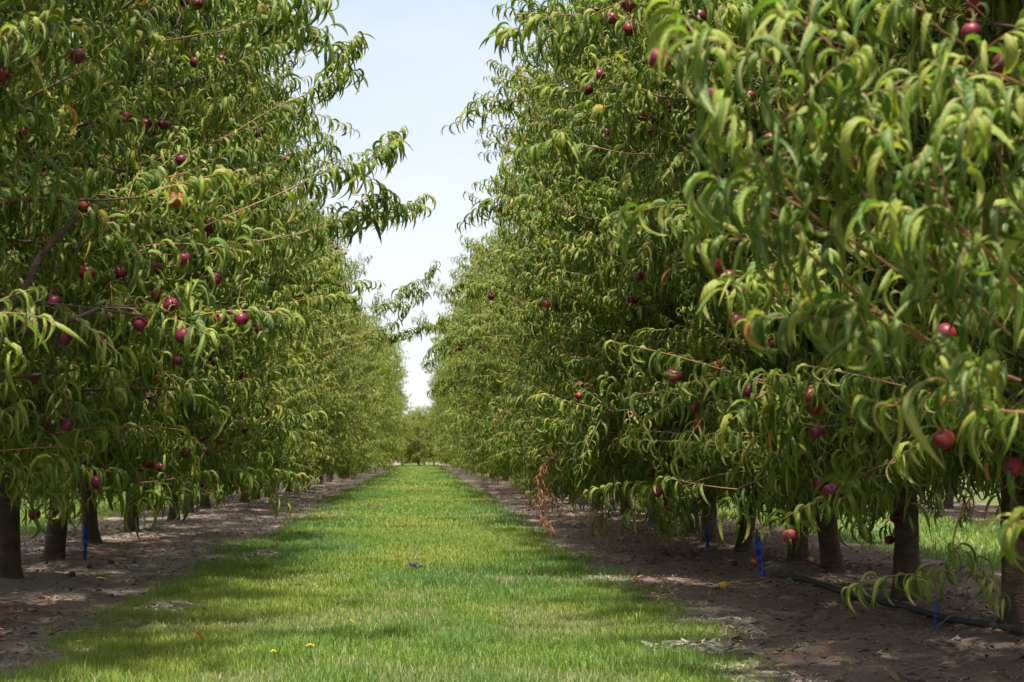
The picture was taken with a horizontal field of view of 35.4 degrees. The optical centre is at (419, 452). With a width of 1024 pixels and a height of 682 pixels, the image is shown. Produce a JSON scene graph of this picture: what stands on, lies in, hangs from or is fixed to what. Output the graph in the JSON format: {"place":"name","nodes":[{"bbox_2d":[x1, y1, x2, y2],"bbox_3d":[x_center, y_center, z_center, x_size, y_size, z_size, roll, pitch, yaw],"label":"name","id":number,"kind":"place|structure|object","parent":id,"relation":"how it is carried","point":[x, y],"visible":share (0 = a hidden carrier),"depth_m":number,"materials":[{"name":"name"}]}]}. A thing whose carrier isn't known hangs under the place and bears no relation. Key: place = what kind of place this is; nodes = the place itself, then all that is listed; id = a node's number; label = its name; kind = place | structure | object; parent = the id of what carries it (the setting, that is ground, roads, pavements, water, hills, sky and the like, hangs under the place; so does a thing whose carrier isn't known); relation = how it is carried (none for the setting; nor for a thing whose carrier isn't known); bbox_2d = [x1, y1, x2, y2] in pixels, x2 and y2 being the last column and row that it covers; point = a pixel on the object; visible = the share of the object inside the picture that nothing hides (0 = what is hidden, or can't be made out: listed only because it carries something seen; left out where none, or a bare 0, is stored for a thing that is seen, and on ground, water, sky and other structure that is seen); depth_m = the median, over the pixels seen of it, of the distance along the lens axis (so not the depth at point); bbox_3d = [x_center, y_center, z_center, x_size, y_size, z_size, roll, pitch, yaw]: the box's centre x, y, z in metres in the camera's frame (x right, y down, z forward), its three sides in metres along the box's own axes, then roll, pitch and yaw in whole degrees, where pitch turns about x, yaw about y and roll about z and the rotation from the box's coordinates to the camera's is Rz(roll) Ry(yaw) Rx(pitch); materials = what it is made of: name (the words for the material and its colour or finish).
{"place":"outdoors","nodes":[
{"label":"outdoors","id":0,"kind":"place"},
{"bbox_2d":[69,0,619,439],"label":"sky","id":1,"kind":"structure","parent":0,"point":[424,63],"materials":[{"name":"white"}]},
{"bbox_2d":[0,464,1001,681],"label":"grass","id":2,"kind":"structure","parent":0,"point":[370,537],"depth_m":9.81,"materials":[{"name":"green plant"}]},
{"bbox_2d":[192,631,202,640],"bbox_3d":[-1.111,0.923,8.043,0.024,0.023,0.098,-22,-42,32],"label":"fallen leaf","id":3,"kind":"object","parent":2,"relation":"on","point":[198,635],"visible":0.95,"depth_m":8.04,"materials":[{"name":"orange plant"}]},
{"bbox_2d":[0,461,1023,681],"bbox_3d":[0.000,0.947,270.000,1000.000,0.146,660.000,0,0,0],"label":"ground","id":4,"kind":"structure","parent":0,"point":[746,602],"depth_m":10.77,"materials":[{"name":"brown soil"}]},
{"bbox_2d":[69,570,75,576],"bbox_3d":[-2.630,0.918,12.100,0.053,0.054,0.054,0,0,-10],"label":"fallen nectarine","id":5,"kind":"object","parent":4,"relation":"on","point":[72,573],"visible":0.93,"depth_m":12.08,"materials":[{"name":"red food"}]},
{"bbox_2d":[83,517,89,559],"bbox_3d":[-2.862,0.776,13.697,0.061,0.447,0.042,3,1,-11],"label":"sprinkler stake","id":6,"kind":"object","parent":4,"relation":"on","point":[86,530],"visible":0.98,"depth_m":13.69,"materials":[{"name":"blue plastic"}]},
{"bbox_2d":[107,559,113,565],"bbox_3d":[-2.600,0.926,13.450,0.060,0.060,0.060,0,0,-13],"label":"fallen nectarine","id":7,"kind":"object","parent":4,"relation":"on","point":[110,561],"visible":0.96,"depth_m":13.43,"materials":[{"name":"red food"}]},
{"bbox_2d":[130,599,206,610],"bbox_3d":[-1.541,0.941,9.799,0.480,0.087,0.382,0,0,0],"label":"straw heap","id":8,"kind":"object","parent":4,"relation":"on","point":[163,604],"visible":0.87,"depth_m":9.76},
{"bbox_2d":[0,0,362,578],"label":"nectarine tree","id":9,"kind":"object","parent":4,"relation":"on","point":[10,556],"visible":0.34,"depth_m":11.46,"materials":[{"name":"green plant"}]},
{"bbox_2d":[0,0,374,540],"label":"nectarine tree","id":10,"kind":"object","parent":4,"relation":"on","point":[125,115],"visible":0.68,"depth_m":9.00,"materials":[{"name":"green plant"}]},
{"bbox_2d":[8,1,385,543],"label":"nectarine tree","id":11,"kind":"object","parent":4,"relation":"on","point":[296,280],"visible":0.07,"depth_m":16.29,"materials":[{"name":"green plant"}]},
{"bbox_2d":[31,102,373,521],"bbox_3d":[-3.345,-1.973,21.892,5.158,6.116,4.450,0,0,-22],"label":"nectarine tree","id":12,"kind":"object","parent":4,"relation":"on","point":[316,326],"visible":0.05,"depth_m":21.91,"materials":[{"name":"green plant"}]},
{"bbox_2d":[0,0,415,509],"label":"nectarine tree","id":13,"kind":"object","parent":4,"relation":"on","point":[45,310],"visible":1,"depth_m":6.96,"materials":[{"name":"green plant"}]},
{"bbox_2d":[3,0,435,562],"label":"nectarine tree","id":14,"kind":"object","parent":4,"relation":"on","point":[55,547],"visible":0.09,"depth_m":13.50,"materials":[{"name":"green plant"}]},
{"bbox_2d":[105,184,339,513],"bbox_3d":[-3.486,-1.783,24.714,4.364,5.745,4.843,0,0,34],"label":"nectarine tree","id":15,"kind":"object","parent":4,"relation":"on","point":[190,506],"depth_m":24.86,"materials":[{"name":"green plant"}]},
{"bbox_2d":[20,42,440,531],"bbox_3d":[-3.001,-1.981,18.939,6.328,6.124,4.378,0,0,5],"label":"nectarine tree","id":16,"kind":"object","parent":4,"relation":"on","point":[404,335],"visible":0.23,"depth_m":19.27,"materials":[{"name":"green plant"}]},
{"bbox_2d":[142,152,355,507],"bbox_3d":[-3.602,-2.000,26.931,5.124,6.174,4.918,0,0,14],"label":"nectarine tree","id":17,"kind":"object","parent":4,"relation":"on","point":[207,504],"visible":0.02,"depth_m":26.69,"materials":[{"name":"green plant"}]},
{"bbox_2d":[242,547,280,557],"bbox_3d":[-1.458,0.924,14.796,0.382,0.098,0.399,0,0,0],"label":"straw heap","id":18,"kind":"object","parent":4,"relation":"on","point":[259,552],"visible":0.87,"depth_m":14.74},
{"bbox_2d":[218,249,384,496],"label":"nectarine tree","id":19,"kind":"object","parent":4,"relation":"on","point":[343,392],"visible":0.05,"depth_m":33.02,"materials":[{"name":"green plant"}]},
{"bbox_2d":[221,202,391,502],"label":"nectarine tree","id":20,"kind":"object","parent":4,"relation":"on","point":[331,366],"visible":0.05,"depth_m":29.29,"materials":[{"name":"green plant"}]},
{"bbox_2d":[251,211,385,499],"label":"nectarine tree","id":21,"kind":"object","parent":4,"relation":"on","point":[349,409],"visible":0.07,"depth_m":30.60,"materials":[{"name":"green plant"}]},
{"bbox_2d":[272,291,373,493],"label":"nectarine tree","id":22,"kind":"object","parent":4,"relation":"on","point":[364,416],"depth_m":35.32,"materials":[{"name":"green plant"}]},
{"bbox_2d":[286,276,391,491],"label":"nectarine tree","id":23,"kind":"object","parent":4,"relation":"on","point":[375,413],"visible":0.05,"depth_m":37.49,"materials":[{"name":"green plant"}]},
{"bbox_2d":[303,318,389,489],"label":"nectarine tree","id":24,"kind":"object","parent":4,"relation":"on","point":[356,469],"visible":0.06,"depth_m":40.08,"materials":[{"name":"green plant"}]},
{"bbox_2d":[310,322,387,482],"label":"nectarine tree","id":25,"kind":"object","parent":4,"relation":"on","point":[377,355],"visible":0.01,"depth_m":49.42,"materials":[{"name":"green plant"}]},
{"bbox_2d":[307,312,391,486],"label":"nectarine tree","id":26,"kind":"object","parent":4,"relation":"on","point":[372,385],"visible":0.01,"depth_m":42.36,"materials":[{"name":"green plant"}]},
{"bbox_2d":[317,347,387,484],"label":"nectarine tree","id":27,"kind":"object","parent":4,"relation":"on","point":[364,458],"visible":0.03,"depth_m":46.76,"materials":[{"name":"green plant"}]},
{"bbox_2d":[316,348,393,478],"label":"nectarine tree","id":28,"kind":"object","parent":4,"relation":"on","point":[375,397],"visible":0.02,"depth_m":54.18,"materials":[{"name":"green plant"}]},
{"bbox_2d":[310,298,400,485],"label":"nectarine tree","id":29,"kind":"object","parent":4,"relation":"on","point":[368,319],"visible":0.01,"depth_m":44.77,"materials":[{"name":"green plant"}]},
{"bbox_2d":[326,311,399,481],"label":"nectarine tree","id":30,"kind":"object","parent":4,"relation":"on","point":[383,440],"visible":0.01,"depth_m":51.71,"materials":[{"name":"green plant"}]},
{"bbox_2d":[332,376,393,479],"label":"nectarine tree","id":31,"kind":"object","parent":4,"relation":"on","point":[372,441],"visible":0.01,"depth_m":56.29,"materials":[{"name":"green plant"}]},
{"bbox_2d":[338,326,405,476],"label":"nectarine tree","id":32,"kind":"object","parent":4,"relation":"on","point":[391,460],"visible":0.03,"depth_m":63.44,"materials":[{"name":"green plant"}]},
{"bbox_2d":[342,324,407,478],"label":"nectarine tree","id":33,"kind":"object","parent":4,"relation":"on","point":[390,399],"visible":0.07,"depth_m":58.66,"materials":[{"name":"green plant"}]},
{"bbox_2d":[346,347,405,477],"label":"nectarine tree","id":34,"kind":"object","parent":4,"relation":"on","point":[389,416],"visible":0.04,"depth_m":61.08,"materials":[{"name":"green plant"}]},
{"bbox_2d":[356,387,399,473],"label":"nectarine tree","id":35,"kind":"object","parent":4,"relation":"on","point":[387,432],"visible":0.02,"depth_m":72.51,"materials":[{"name":"green plant"}]},
{"bbox_2d":[350,343,409,474],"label":"nectarine tree","id":36,"kind":"object","parent":4,"relation":"on","point":[401,377],"visible":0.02,"depth_m":70.83,"materials":[{"name":"green plant"}]},
{"bbox_2d":[360,354,409,472],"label":"nectarine tree","id":37,"kind":"object","parent":4,"relation":"on","point":[401,388],"visible":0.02,"depth_m":75.05,"materials":[{"name":"green plant"}]},
{"bbox_2d":[366,376,403,469],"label":"nectarine tree","id":38,"kind":"object","parent":4,"relation":"on","point":[391,422],"visible":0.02,"depth_m":68.05,"materials":[{"name":"green plant"}]},
{"bbox_2d":[378,353,413,456],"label":"nectarine tree","id":39,"kind":"object","parent":4,"relation":"on","point":[400,403],"visible":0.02,"depth_m":82.68,"materials":[{"name":"green plant"}]},
{"bbox_2d":[382,403,409,464],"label":"nectarine tree","id":40,"kind":"object","parent":4,"relation":"on","point":[407,419],"visible":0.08,"depth_m":111.92,"materials":[{"name":"green plant"}]},
{"bbox_2d":[383,371,408,459],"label":"nectarine tree","id":41,"kind":"object","parent":4,"relation":"on","point":[400,413],"visible":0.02,"depth_m":87.47,"materials":[{"name":"green plant"}]},
{"bbox_2d":[395,398,405,458],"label":"nectarine tree","id":42,"kind":"object","parent":4,"relation":"on","point":[402,419],"visible":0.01,"depth_m":103.05,"materials":[{"name":"green plant"}]},
{"bbox_2d":[395,412,423,465],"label":"nectarine tree","id":43,"kind":"object","parent":4,"relation":"on","point":[414,415],"visible":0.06,"depth_m":115.53,"materials":[{"name":"green plant"}]},
{"bbox_2d":[405,561,421,567],"bbox_3d":[-0.052,0.920,13.111,0.150,0.069,0.145,0,0,0],"label":"earth clod","id":44,"kind":"object","parent":4,"relation":"on","point":[413,563],"visible":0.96,"depth_m":13.07,"materials":[{"name":"grey soil"}]},
{"bbox_2d":[397,420,435,465],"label":"nectarine tree","id":45,"kind":"object","parent":4,"relation":"on","point":[417,452],"visible":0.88,"depth_m":110.99,"materials":[{"name":"green plant"}]},
{"bbox_2d":[404,405,434,464],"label":"nectarine tree","id":46,"kind":"object","parent":4,"relation":"on","point":[417,409],"visible":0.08,"depth_m":120.50,"materials":[{"name":"green plant"}]},
{"bbox_2d":[412,409,445,465],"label":"nectarine tree","id":47,"kind":"object","parent":4,"relation":"on","point":[422,417],"visible":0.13,"depth_m":115.55,"materials":[{"name":"green plant"}]},
{"bbox_2d":[427,405,441,459],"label":"nectarine tree","id":48,"kind":"object","parent":4,"relation":"on","point":[432,417],"visible":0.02,"depth_m":111.56,"materials":[{"name":"green plant"}]},
{"bbox_2d":[428,392,448,462],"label":"nectarine tree","id":49,"kind":"object","parent":4,"relation":"on","point":[433,404],"visible":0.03,"depth_m":101.36,"materials":[{"name":"green plant"}]},
{"bbox_2d":[428,398,461,465],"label":"nectarine tree","id":50,"kind":"object","parent":4,"relation":"on","point":[436,421],"visible":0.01,"depth_m":110.81,"materials":[{"name":"green plant"}]},
{"bbox_2d":[422,351,476,473],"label":"nectarine tree","id":51,"kind":"object","parent":4,"relation":"on","point":[437,417],"visible":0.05,"depth_m":73.25,"materials":[{"name":"green plant"}]},
{"bbox_2d":[427,367,471,469],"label":"nectarine tree","id":52,"kind":"object","parent":4,"relation":"on","point":[436,378],"visible":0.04,"depth_m":87.40,"materials":[{"name":"green plant"}]},
{"bbox_2d":[428,375,470,468],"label":"nectarine tree","id":53,"kind":"object","parent":4,"relation":"on","point":[439,427],"visible":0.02,"depth_m":91.86,"materials":[{"name":"green plant"}]},
{"bbox_2d":[430,380,468,468],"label":"nectarine tree","id":54,"kind":"object","parent":4,"relation":"on","point":[439,441],"visible":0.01,"depth_m":94.72,"materials":[{"name":"green plant"}]},
{"bbox_2d":[440,344,459,460],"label":"nectarine tree","id":55,"kind":"object","parent":4,"relation":"on","point":[449,407],"visible":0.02,"depth_m":68.39,"materials":[{"name":"green plant"}]},
{"bbox_2d":[434,352,466,461],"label":"nectarine tree","id":56,"kind":"object","parent":4,"relation":"on","point":[450,417],"depth_m":66.32,"materials":[{"name":"green plant"}]},
{"bbox_2d":[439,395,470,471],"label":"nectarine tree","id":57,"kind":"object","parent":4,"relation":"on","point":[458,433],"visible":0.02,"depth_m":63.87,"materials":[{"name":"green plant"}]},
{"bbox_2d":[433,360,480,472],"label":"nectarine tree","id":58,"kind":"object","parent":4,"relation":"on","point":[443,419],"depth_m":75.58,"materials":[{"name":"green plant"}]},
{"bbox_2d":[438,396,478,470],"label":"nectarine tree","id":59,"kind":"object","parent":4,"relation":"on","point":[447,431],"depth_m":80.32,"materials":[{"name":"green plant"}]},
{"bbox_2d":[433,307,487,477],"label":"nectarine tree","id":60,"kind":"object","parent":4,"relation":"on","point":[453,310],"depth_m":46.98,"materials":[{"name":"green plant"}]},
{"bbox_2d":[432,334,493,477],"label":"nectarine tree","id":61,"kind":"object","parent":4,"relation":"on","point":[447,436],"visible":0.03,"depth_m":61.63,"materials":[{"name":"green plant"}]},
{"bbox_2d":[440,319,506,479],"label":"nectarine tree","id":62,"kind":"object","parent":4,"relation":"on","point":[456,430],"visible":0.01,"depth_m":56.30,"materials":[{"name":"green plant"}]},
{"bbox_2d":[448,392,507,474],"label":"nectarine tree","id":63,"kind":"object","parent":4,"relation":"on","point":[465,461],"depth_m":52.19,"materials":[{"name":"green plant"}]},
{"bbox_2d":[420,282,538,485],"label":"nectarine tree","id":64,"kind":"object","parent":4,"relation":"on","point":[441,332],"visible":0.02,"depth_m":44.87,"materials":[{"name":"green plant"}]},
{"bbox_2d":[411,237,548,489],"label":"nectarine tree","id":65,"kind":"object","parent":4,"relation":"on","point":[464,358],"visible":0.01,"depth_m":37.62,"materials":[{"name":"green plant"}]},
{"bbox_2d":[444,312,515,482],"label":"nectarine tree","id":66,"kind":"object","parent":4,"relation":"on","point":[445,427],"depth_m":49.45,"materials":[{"name":"green plant"}]},
{"bbox_2d":[438,299,530,480],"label":"nectarine tree","id":67,"kind":"object","parent":4,"relation":"on","point":[451,410],"visible":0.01,"depth_m":42.82,"materials":[{"name":"green plant"}]},
{"bbox_2d":[453,344,518,477],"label":"nectarine tree","id":68,"kind":"object","parent":4,"relation":"on","point":[472,425],"depth_m":40.30,"materials":[{"name":"green plant"}]},
{"bbox_2d":[441,227,556,496],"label":"nectarine tree","id":69,"kind":"object","parent":4,"relation":"on","point":[476,390],"visible":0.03,"depth_m":33.20,"materials":[{"name":"green plant"}]},
{"bbox_2d":[461,301,538,481],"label":"nectarine tree","id":70,"kind":"object","parent":4,"relation":"on","point":[482,390],"visible":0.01,"depth_m":35.87,"materials":[{"name":"green plant"}]},
{"bbox_2d":[0,483,1022,681],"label":"dry grass litter","id":71,"kind":"object","parent":4,"relation":"on","point":[683,587],"visible":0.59,"depth_m":10.68,"materials":[{"name":"plant"}]},
{"bbox_2d":[0,489,1023,681],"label":"leaf litter","id":72,"kind":"object","parent":4,"relation":"on","point":[895,676],"visible":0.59,"depth_m":11.33,"materials":[{"name":"brown plant"}]},
{"bbox_2d":[448,221,578,503],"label":"nectarine tree","id":73,"kind":"object","parent":4,"relation":"on","point":[501,332],"visible":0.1,"depth_m":28.89,"materials":[{"name":"green plant"}]},
{"bbox_2d":[464,298,579,488],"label":"nectarine tree","id":74,"kind":"object","parent":4,"relation":"on","point":[489,316],"depth_m":31.17,"materials":[{"name":"green plant"}]},
{"bbox_2d":[419,164,632,514],"bbox_3d":[2.600,-1.733,23.204,5.271,5.508,4.170,0,0,-1],"label":"nectarine tree","id":75,"kind":"object","parent":4,"relation":"on","point":[448,341],"visible":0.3,"depth_m":22.40,"materials":[{"name":"green plant"}]},
{"bbox_2d":[450,231,636,508],"bbox_3d":[2.875,-1.443,25.818,4.169,4.945,3.756,0,0,-26],"label":"nectarine tree","id":76,"kind":"object","parent":4,"relation":"on","point":[518,354],"depth_m":25.91,"materials":[{"name":"green plant"}]},
{"bbox_2d":[560,498,653,552],"bbox_3d":[1.776,0.687,15.390,0.954,0.548,0.626,0,0,11],"label":"dry weed","id":77,"kind":"object","parent":4,"relation":"on","point":[598,524],"visible":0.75,"depth_m":15.35,"materials":[{"name":"brown plant"}]},
{"bbox_2d":[454,101,785,524],"bbox_3d":[2.834,-1.775,20.574,4.826,5.635,4.028,0,0,-2],"label":"nectarine tree","id":78,"kind":"object","parent":4,"relation":"on","point":[469,297],"visible":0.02,"depth_m":20.46,"materials":[{"name":"green plant"}]},
{"bbox_2d":[606,514,680,548],"bbox_3d":[2.190,0.764,15.549,0.784,0.347,0.424,0,0,0],"label":"dry weed","id":79,"kind":"object","parent":4,"relation":"on","point":[643,536],"visible":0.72,"depth_m":15.55,"materials":[{"name":"brown plant"}]},
{"bbox_2d":[463,32,844,532],"bbox_3d":[2.971,-1.908,18.368,4.990,5.931,4.240,0,0,-5],"label":"nectarine tree","id":80,"kind":"object","parent":4,"relation":"on","point":[555,386],"visible":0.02,"depth_m":18.34,"materials":[{"name":"green plant"}]},
{"bbox_2d":[641,574,679,603],"bbox_3d":[1.534,0.879,10.171,0.277,0.200,0.293,0,0,0],"label":"dry weed","id":81,"kind":"object","parent":4,"relation":"on","point":[653,595],"visible":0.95,"depth_m":10.22,"materials":[{"name":"brown plant"}]},
{"bbox_2d":[662,549,669,555],"bbox_3d":[2.260,0.920,14.700,0.067,0.068,0.067,0,0,21],"label":"fallen nectarine","id":82,"kind":"object","parent":4,"relation":"on","point":[666,552],"visible":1,"depth_m":14.68,"materials":[{"name":"red food"}]},
{"bbox_2d":[485,1,867,542],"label":"nectarine tree","id":83,"kind":"object","parent":4,"relation":"on","point":[714,537],"visible":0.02,"depth_m":16.67,"materials":[{"name":"green plant"}]},
{"bbox_2d":[641,636,762,656],"bbox_3d":[1.350,0.943,7.750,0.615,0.113,0.437,0,0,-26],"label":"straw heap","id":84,"kind":"object","parent":4,"relation":"on","point":[709,644],"visible":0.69,"depth_m":7.71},
{"bbox_2d":[705,521,708,550],"bbox_3d":[2.732,0.824,15.192,0.034,0.358,0.049,0,6,44],"label":"sprinkler stake","id":85,"kind":"object","parent":4,"relation":"on","point":[707,532],"visible":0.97,"depth_m":15.18,"materials":[{"name":"blue plastic"}]},
{"bbox_2d":[448,0,969,552],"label":"nectarine tree","id":86,"kind":"object","parent":4,"relation":"on","point":[618,456],"visible":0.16,"depth_m":15.19,"materials":[{"name":"green plant"}]},
{"bbox_2d":[719,581,729,589],"bbox_3d":[2.155,0.945,11.340,0.066,0.068,0.067,0,0,32],"label":"fallen nectarine","id":87,"kind":"object","parent":4,"relation":"on","point":[723,585],"visible":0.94,"depth_m":11.31,"materials":[{"name":"yellow food"}]},
{"bbox_2d":[440,0,1022,572],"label":"nectarine tree","id":88,"kind":"object","parent":4,"relation":"on","point":[624,314],"visible":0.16,"depth_m":12.02,"materials":[{"name":"green plant"}]},
{"bbox_2d":[473,0,1013,561],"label":"nectarine tree","id":89,"kind":"object","parent":4,"relation":"on","point":[647,476],"visible":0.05,"depth_m":13.53,"materials":[{"name":"green plant"}]},
{"bbox_2d":[479,0,1023,620],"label":"nectarine tree","id":90,"kind":"object","parent":4,"relation":"on","point":[747,292],"visible":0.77,"depth_m":6.21,"materials":[{"name":"green plant"}]},
{"bbox_2d":[751,557,757,564],"bbox_3d":[2.720,0.883,13.000,0.060,0.060,0.060,0,0,4],"label":"fallen nectarine","id":91,"kind":"object","parent":4,"relation":"on","point":[754,561],"visible":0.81,"depth_m":12.98,"materials":[{"name":"orange food"}]},
{"bbox_2d":[754,530,762,576],"bbox_3d":[2.564,0.802,12.088,0.061,0.447,0.042,-8,5,-17],"label":"sprinkler stake","id":92,"kind":"object","parent":4,"relation":"on","point":[757,542],"visible":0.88,"depth_m":12.07,"materials":[{"name":"blue plastic"}]},
{"bbox_2d":[494,0,1023,623],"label":"nectarine tree","id":93,"kind":"object","parent":4,"relation":"on","point":[678,160],"visible":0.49,"depth_m":8.43,"materials":[{"name":"green plant"}]},
{"bbox_2d":[550,0,1023,600],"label":"nectarine tree","id":94,"kind":"object","parent":4,"relation":"on","point":[904,538],"visible":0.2,"depth_m":9.91,"materials":[{"name":"green plant"}]},
{"bbox_2d":[763,557,820,575],"bbox_3d":[2.815,0.886,12.543,0.869,0.094,0.397,0,0,-39],"label":"feed tube","id":95,"kind":"object","parent":4,"relation":"on","point":[790,557],"visible":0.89,"depth_m":12.81,"materials":[{"name":"black plastic"}]},
{"bbox_2d":[806,557,813,563],"bbox_3d":[3.150,0.872,12.930,0.060,0.061,0.060,0,0,-27],"label":"fallen nectarine","id":96,"kind":"object","parent":4,"relation":"on","point":[811,559],"visible":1,"depth_m":12.91,"materials":[{"name":"orange food"}]},
{"bbox_2d":[643,0,1023,570],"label":"nectarine tree","id":97,"kind":"object","parent":4,"relation":"on","point":[943,85],"visible":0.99,"depth_m":3.46,"materials":[{"name":"green plant"}]},
{"bbox_2d":[769,572,1023,635],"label":"irrigation hose","id":98,"kind":"object","parent":4,"relation":"on","point":[976,623],"visible":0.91,"depth_m":9.21,"materials":[{"name":"black plastic"}]},
{"bbox_2d":[933,603,939,629],"bbox_3d":[2.736,0.890,8.496,0.021,0.178,0.020,6,5,-11],"label":"sprinkler stake","id":99,"kind":"object","parent":4,"relation":"on","point":[936,614],"visible":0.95,"depth_m":8.49,"materials":[{"name":"blue plastic"}]},
{"bbox_2d":[935,609,968,627],"bbox_3d":[2.975,0.904,8.876,0.127,0.053,0.880,0,0,24],"label":"feed tube","id":100,"kind":"object","parent":4,"relation":"on","point":[965,611],"visible":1,"depth_m":8.79,"materials":[{"name":"black plastic"}]},
{"bbox_2d":[923,480,995,508],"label":"nectarine tree","id":101,"kind":"object","parent":4,"relation":"on","point":[948,505],"depth_m":27.74,"materials":[{"name":"green plant"}]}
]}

